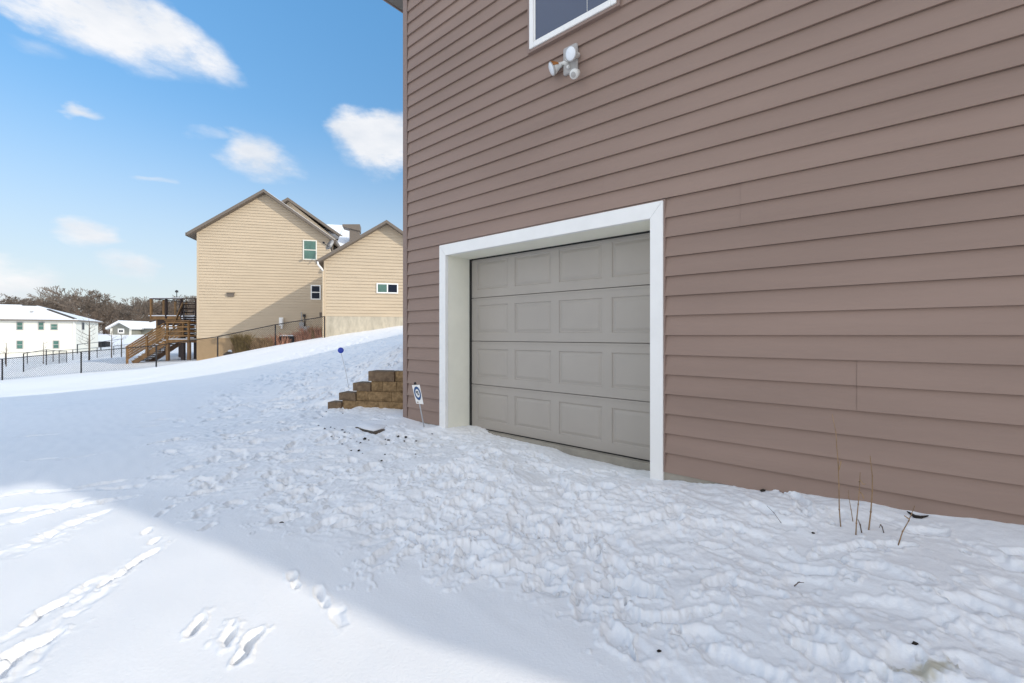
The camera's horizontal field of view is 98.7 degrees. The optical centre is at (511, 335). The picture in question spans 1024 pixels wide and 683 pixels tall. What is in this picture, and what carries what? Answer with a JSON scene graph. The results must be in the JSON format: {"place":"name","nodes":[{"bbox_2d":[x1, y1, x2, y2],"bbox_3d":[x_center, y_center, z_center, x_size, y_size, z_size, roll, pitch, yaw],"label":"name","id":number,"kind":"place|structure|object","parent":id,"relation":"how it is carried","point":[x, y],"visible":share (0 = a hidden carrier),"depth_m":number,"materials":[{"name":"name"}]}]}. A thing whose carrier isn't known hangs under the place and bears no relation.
{"place":"outdoors","nodes":[
{"label":"outdoors","id":0,"kind":"place"},
{"bbox_2d":[0,0,402,332],"label":"sky","id":1,"kind":"structure","parent":0,"point":[127,126],"materials":[{"name":"blue"}]},
{"bbox_2d":[0,325,1023,682],"bbox_3d":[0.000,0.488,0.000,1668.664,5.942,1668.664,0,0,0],"label":"snow ground","id":2,"kind":"structure","parent":0,"point":[238,517],"depth_m":2.23,"materials":[{"name":"white snow"}]},
{"bbox_2d":[2,342,7,366],"bbox_3d":[-50.559,1.929,43.912,1.017,3.043,0.878,0,0,0],"label":"sapling","id":3,"kind":"object","parent":2,"relation":"on","point":[6,353],"visible":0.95,"depth_m":43.99,"materials":[{"name":"brown plant"}]},
{"bbox_2d":[0,294,24,304],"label":"bare tree","id":4,"kind":"object","parent":2,"relation":"on","point":[9,299],"visible":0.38,"depth_m":128.65,"materials":[{"name":"brown plant"}]},
{"bbox_2d":[0,298,36,304],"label":"bare tree","id":5,"kind":"object","parent":2,"relation":"on","point":[31,303],"visible":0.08,"depth_m":137.47,"materials":[{"name":"brown plant"}]},
{"bbox_2d":[9,297,45,306],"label":"bare tree","id":6,"kind":"object","parent":2,"relation":"on","point":[27,302],"visible":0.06,"depth_m":139.47,"materials":[{"name":"brown plant"}]},
{"bbox_2d":[13,297,64,306],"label":"bare tree","id":7,"kind":"object","parent":2,"relation":"on","point":[42,305],"visible":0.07,"depth_m":133.26,"materials":[{"name":"brown plant"}]},
{"bbox_2d":[23,349,66,371],"bbox_3d":[-39.252,2.087,37.606,0.388,1.969,22.310,0,0,-40],"label":"chain link fence","id":8,"kind":"object","parent":2,"relation":"on","point":[43,357],"visible":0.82,"depth_m":33.99,"materials":[{"name":"black metal"}]},
{"bbox_2d":[0,304,102,355],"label":"white house","id":9,"kind":"structure","parent":2,"relation":"on","point":[28,328],"depth_m":62.72,"materials":[{"name":"white"}]},
{"bbox_2d":[16,322,23,329],"bbox_3d":[-68.550,-1.266,61.283,0.713,1.158,0.050,0,0,-28],"label":"window","id":10,"kind":"structure","parent":9,"relation":"in","point":[19,325],"depth_m":61.28,"materials":[{"name":"green glass"}]},
{"bbox_2d":[16,340,23,348],"bbox_3d":[-68.550,1.347,61.283,0.713,1.218,0.050,0,0,-28],"label":"window","id":11,"kind":"structure","parent":9,"relation":"in","point":[19,343],"depth_m":61.28,"materials":[{"name":"green glass"}]},
{"bbox_2d":[38,322,43,329],"bbox_3d":[-66.664,-1.287,62.286,0.659,1.177,0.050,0,0,-28],"label":"window","id":12,"kind":"structure","parent":9,"relation":"in","point":[40,324],"depth_m":62.27,"materials":[{"name":"green glass"}]},
{"bbox_2d":[50,324,57,329],"bbox_3d":[-65.487,-1.164,62.918,0.791,0.918,0.050,0,0,-28],"label":"window","id":13,"kind":"structure","parent":9,"relation":"in","point":[52,326],"depth_m":62.90,"materials":[{"name":"green glass"}]},
{"bbox_2d":[53,340,59,348],"bbox_3d":[-65.305,1.358,63.012,0.714,1.198,0.050,0,0,-28],"label":"window","id":14,"kind":"structure","parent":9,"relation":"in","point":[56,343],"depth_m":63.02,"materials":[{"name":"green glass"}]},
{"bbox_2d":[32,291,81,311],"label":"bare tree","id":15,"kind":"object","parent":2,"relation":"on","point":[44,301],"visible":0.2,"depth_m":126.23,"materials":[{"name":"brown plant"}]},
{"bbox_2d":[44,305,78,313],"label":"bare tree","id":16,"kind":"object","parent":2,"relation":"on","point":[58,308],"visible":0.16,"depth_m":126.05,"materials":[{"name":"brown plant"}]},
{"bbox_2d":[27,285,102,317],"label":"bare tree","id":17,"kind":"object","parent":2,"relation":"on","point":[75,299],"visible":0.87,"depth_m":116.02,"materials":[{"name":"brown plant"}]},
{"bbox_2d":[0,344,129,363],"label":"chain link fence","id":18,"kind":"object","parent":2,"relation":"on","point":[67,353],"visible":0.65,"depth_m":49.96,"materials":[{"name":"black metal"}]},
{"bbox_2d":[60,295,103,316],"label":"bare tree","id":19,"kind":"object","parent":2,"relation":"on","point":[76,307],"visible":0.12,"depth_m":127.15,"materials":[{"name":"brown plant"}]},
{"bbox_2d":[76,319,94,359],"bbox_3d":[-38.575,0.538,40.123,1.542,4.238,1.695,0,0,0],"label":"sapling","id":20,"kind":"object","parent":2,"relation":"on","point":[88,342],"visible":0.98,"depth_m":39.97,"materials":[{"name":"brown plant"}]},
{"bbox_2d":[79,304,115,331],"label":"bare tree","id":21,"kind":"object","parent":2,"relation":"on","point":[98,317],"visible":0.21,"depth_m":130.90,"materials":[{"name":"brown plant"}]},
{"bbox_2d":[77,339,118,353],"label":"rail fence","id":22,"kind":"object","parent":2,"relation":"on","point":[93,342],"visible":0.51,"depth_m":68.25,"materials":[{"name":"black metal"}]},
{"bbox_2d":[73,293,130,333],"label":"bare tree","id":23,"kind":"object","parent":2,"relation":"on","point":[99,305],"visible":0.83,"depth_m":121.87,"materials":[{"name":"brown plant"}]},
{"bbox_2d":[98,341,109,346],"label":"storage box","id":24,"kind":"object","parent":2,"relation":"on","point":[105,344],"visible":0.42,"depth_m":76.00,"materials":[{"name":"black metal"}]},
{"bbox_2d":[93,302,118,333],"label":"bare tree","id":25,"kind":"object","parent":2,"relation":"on","point":[105,315],"visible":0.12,"depth_m":136.63,"materials":[{"name":"brown plant"}]},
{"bbox_2d":[107,329,116,357],"bbox_3d":[-45.434,1.034,49.839,1.303,3.882,1.052,0,0,-25],"label":"sapling","id":26,"kind":"object","parent":2,"relation":"on","point":[111,341],"visible":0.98,"depth_m":49.96,"materials":[{"name":"brown plant"}]},
{"bbox_2d":[102,303,130,327],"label":"bare tree","id":27,"kind":"object","parent":2,"relation":"on","point":[117,314],"visible":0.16,"depth_m":131.80,"materials":[{"name":"brown plant"}]},
{"bbox_2d":[40,301,194,333],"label":"undergrowth","id":28,"kind":"object","parent":2,"relation":"on","point":[106,323],"visible":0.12,"depth_m":116.26,"materials":[{"name":"brown plant"}]},
{"bbox_2d":[114,333,126,356],"bbox_3d":[-39.014,1.082,43.943,1.036,3.059,1.149,0,0,-23],"label":"sapling","id":29,"kind":"object","parent":2,"relation":"on","point":[121,343],"visible":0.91,"depth_m":43.97,"materials":[{"name":"brown plant"}]},
{"bbox_2d":[103,304,140,320],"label":"bare tree","id":30,"kind":"object","parent":2,"relation":"on","point":[122,312],"visible":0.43,"depth_m":123.76,"materials":[{"name":"brown plant"}]},
{"bbox_2d":[113,296,155,320],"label":"bare tree","id":31,"kind":"object","parent":2,"relation":"on","point":[138,307],"visible":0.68,"depth_m":120.03,"materials":[{"name":"brown plant"}]},
{"bbox_2d":[125,300,161,320],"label":"bare tree","id":32,"kind":"object","parent":2,"relation":"on","point":[154,309],"visible":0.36,"depth_m":129.03,"materials":[{"name":"brown plant"}]},
{"bbox_2d":[131,300,161,320],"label":"bare tree","id":33,"kind":"object","parent":2,"relation":"on","point":[154,305],"visible":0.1,"depth_m":132.20,"materials":[{"name":"brown plant"}]},
{"bbox_2d":[105,320,195,334],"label":"grey house","id":34,"kind":"structure","parent":2,"relation":"on","point":[121,327],"depth_m":104.85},
{"bbox_2d":[126,297,196,363],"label":"wooden deck","id":35,"kind":"structure","parent":2,"relation":"on","point":[186,326],"depth_m":32.66,"materials":[{"name":"brown wood"}]},
{"bbox_2d":[0,316,324,379],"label":"chain link fence","id":36,"kind":"object","parent":2,"relation":"on","point":[136,350],"visible":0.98,"depth_m":25.00,"materials":[{"name":"black metal"}]},
{"bbox_2d":[149,301,187,314],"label":"bare tree","id":37,"kind":"object","parent":2,"relation":"on","point":[172,310],"visible":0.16,"depth_m":134.64,"materials":[{"name":"brown plant"}]},
{"bbox_2d":[155,300,192,314],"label":"bare tree","id":38,"kind":"object","parent":2,"relation":"on","point":[171,302],"visible":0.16,"depth_m":135.23,"materials":[{"name":"brown plant"}]},
{"bbox_2d":[172,295,195,310],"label":"bare tree","id":39,"kind":"object","parent":2,"relation":"on","point":[187,300],"visible":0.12,"depth_m":146.66,"materials":[{"name":"brown plant"}]},
{"bbox_2d":[228,331,255,352],"bbox_3d":[-16.206,0.433,26.405,1.569,1.400,1.615,0,0,-38],"label":"shrub","id":40,"kind":"object","parent":2,"relation":"on","point":[242,343],"visible":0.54,"depth_m":26.21,"materials":[{"name":"brown plant"}]},
{"bbox_2d":[251,334,272,349],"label":"ornamental grass","id":41,"kind":"object","parent":2,"relation":"on","point":[258,343],"depth_m":26.21,"materials":[{"name":"brown plant"}]},
{"bbox_2d":[255,337,273,347],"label":"ornamental grass","id":42,"kind":"object","parent":2,"relation":"on","point":[267,342],"depth_m":26.22,"materials":[{"name":"brown plant"}]},
{"bbox_2d":[261,333,286,345],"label":"ornamental grass","id":43,"kind":"object","parent":2,"relation":"on","point":[272,339],"depth_m":26.55,"materials":[{"name":"brown plant"}]},
{"bbox_2d":[274,334,294,344],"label":"ornamental grass","id":44,"kind":"object","parent":2,"relation":"on","point":[278,342],"depth_m":26.43,"materials":[{"name":"brown plant"}]},
{"bbox_2d":[279,335,294,344],"bbox_3d":[-13.585,0.303,26.800,0.900,0.620,0.600,0,0,0],"label":"patio table","id":45,"kind":"object","parent":2,"relation":"on","point":[289,337],"visible":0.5,"depth_m":26.51,"materials":[{"name":"black metal"}]},
{"bbox_2d":[185,189,402,360],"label":"tan house","id":46,"kind":"structure","parent":2,"relation":"on","point":[265,258],"depth_m":29.14,"materials":[{"name":"plastic"}]},
{"bbox_2d":[303,240,316,259],"bbox_3d":[-13.918,-5.858,30.306,0.890,1.371,0.050,0,0,-14],"label":"window","id":47,"kind":"structure","parent":46,"relation":"in","point":[309,246],"depth_m":30.29,"materials":[{"name":"white"}]},
{"bbox_2d":[311,285,320,299],"bbox_3d":[-13.556,-2.951,30.395,0.642,1.008,0.050,0,0,-14],"label":"window","id":48,"kind":"structure","parent":46,"relation":"in","point":[315,289],"depth_m":30.39,"materials":[{"name":"black glass"}]},
{"bbox_2d":[322,240,333,250],"bbox_3d":[-12.298,-6.012,29.579,0.666,0.844,0.689,0,0,0],"label":"satellite dish","id":49,"kind":"object","parent":46,"relation":"attached to","point":[329,244],"visible":0.97,"depth_m":29.66,"materials":[{"name":"grey metal"}]},
{"bbox_2d":[377,283,397,293],"bbox_3d":[-7.449,-2.792,26.302,1.246,0.604,0.050,0,0,-14],"label":"window","id":50,"kind":"structure","parent":46,"relation":"in","point":[392,288],"depth_m":26.29,"materials":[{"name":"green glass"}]},
{"bbox_2d":[291,331,315,341],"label":"ornamental grass","id":51,"kind":"object","parent":2,"relation":"on","point":[299,338],"depth_m":26.58,"materials":[{"name":"brown plant"}]},
{"bbox_2d":[290,327,320,339],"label":"ornamental grass","id":52,"kind":"object","parent":2,"relation":"on","point":[301,332],"depth_m":26.72,"materials":[{"name":"brown plant"}]},
{"bbox_2d":[298,327,317,338],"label":"ornamental grass","id":53,"kind":"object","parent":2,"relation":"on","point":[305,332],"depth_m":26.81,"materials":[{"name":"brown plant"}]},
{"bbox_2d":[304,324,321,338],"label":"ornamental grass","id":54,"kind":"object","parent":2,"relation":"on","point":[313,331],"depth_m":26.72,"materials":[{"name":"brown plant"}]},
{"bbox_2d":[314,328,321,337],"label":"ornamental grass","id":55,"kind":"object","parent":2,"relation":"on","point":[319,335],"depth_m":26.65,"materials":[{"name":"brown plant"}]},
{"bbox_2d":[338,347,348,387],"bbox_3d":[-2.683,0.555,7.029,0.190,0.714,0.034,0,0,-5],"label":"driveway marker","id":56,"kind":"object","parent":2,"relation":"on","point":[340,350],"visible":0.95,"depth_m":7.02,"materials":[{"name":"blue plastic"}]},
{"bbox_2d":[328,370,402,409],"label":"retaining wall","id":57,"kind":"structure","parent":2,"relation":"on","point":[382,389],"depth_m":6.27,"materials":[{"name":"beige stone"}]},
{"bbox_2d":[355,420,386,434],"bbox_3d":[-1.655,1.114,5.263,0.443,0.082,0.806,0,0,0],"label":"flat stone","id":58,"kind":"object","parent":2,"relation":"on","point":[373,428],"visible":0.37,"depth_m":5.10,"materials":[{"name":"white"}]},
{"bbox_2d":[412,382,424,426],"bbox_3d":[-1.084,0.806,5.090,0.144,0.524,0.034,0,0,4],"label":"yard sign","id":59,"kind":"object","parent":2,"relation":"on","point":[417,394],"visible":1,"depth_m":5.08,"materials":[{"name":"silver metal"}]},
{"bbox_2d":[383,0,1023,524],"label":"brown house","id":60,"kind":"structure","parent":2,"relation":"on","point":[755,244],"depth_m":3.13,"materials":[{"name":"plastic"}]},
{"bbox_2d":[472,233,649,461],"bbox_3d":[0.447,0.101,4.628,2.423,2.053,0.074,0,0,41],"label":"garage door","id":61,"kind":"structure","parent":60,"relation":"in","point":[561,335],"depth_m":4.48,"materials":[{"name":"beige paint"}]},
{"bbox_2d":[548,43,579,79],"bbox_3d":[0.470,-2.436,3.970,0.343,0.371,0.159,0,0,41],"label":"floodlight","id":62,"kind":"object","parent":60,"relation":"attached to","point":[569,62],"visible":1,"depth_m":3.94,"materials":[{"name":"grey plastic"}]},
{"bbox_2d":[528,0,621,55],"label":"window","id":63,"kind":"structure","parent":60,"relation":"in","point":[550,22],"depth_m":4.06,"materials":[{"name":"clear glass"}]},
{"bbox_2d":[832,414,841,526],"bbox_3d":[1.791,0.761,2.425,0.018,0.643,0.055,0,0,0],"label":"dry stalk","id":64,"kind":"object","parent":2,"relation":"on","point":[838,476],"visible":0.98,"depth_m":2.41,"materials":[{"name":"beige plant"}]},
{"bbox_2d":[855,478,865,534],"bbox_3d":[1.817,0.904,2.304,0.047,0.361,0.034,0,0,0],"label":"dry stalk","id":65,"kind":"object","parent":2,"relation":"on","point":[858,506],"visible":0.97,"depth_m":2.30,"materials":[{"name":"beige plant"}]},
{"bbox_2d":[868,456,872,529],"bbox_3d":[1.905,0.860,2.340,0.040,0.429,0.017,0,0,-32],"label":"dry stalk","id":66,"kind":"object","parent":2,"relation":"on","point":[871,498],"visible":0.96,"depth_m":2.34,"materials":[{"name":"beige plant"}]},
{"bbox_2d":[898,506,914,544],"bbox_3d":[1.961,0.975,2.202,0.133,0.234,0.018,0,0,-14],"label":"dry stalk","id":67,"kind":"object","parent":2,"relation":"on","point":[905,526],"visible":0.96,"depth_m":2.20,"materials":[{"name":"beige plant"}]},
{"bbox_2d":[907,511,928,518],"bbox_3d":[2.276,1.006,2.472,0.079,0.028,0.137,0,0,23],"label":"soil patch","id":68,"kind":"object","parent":2,"relation":"on","point":[918,516],"visible":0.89,"depth_m":2.42,"materials":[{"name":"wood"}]}
]}

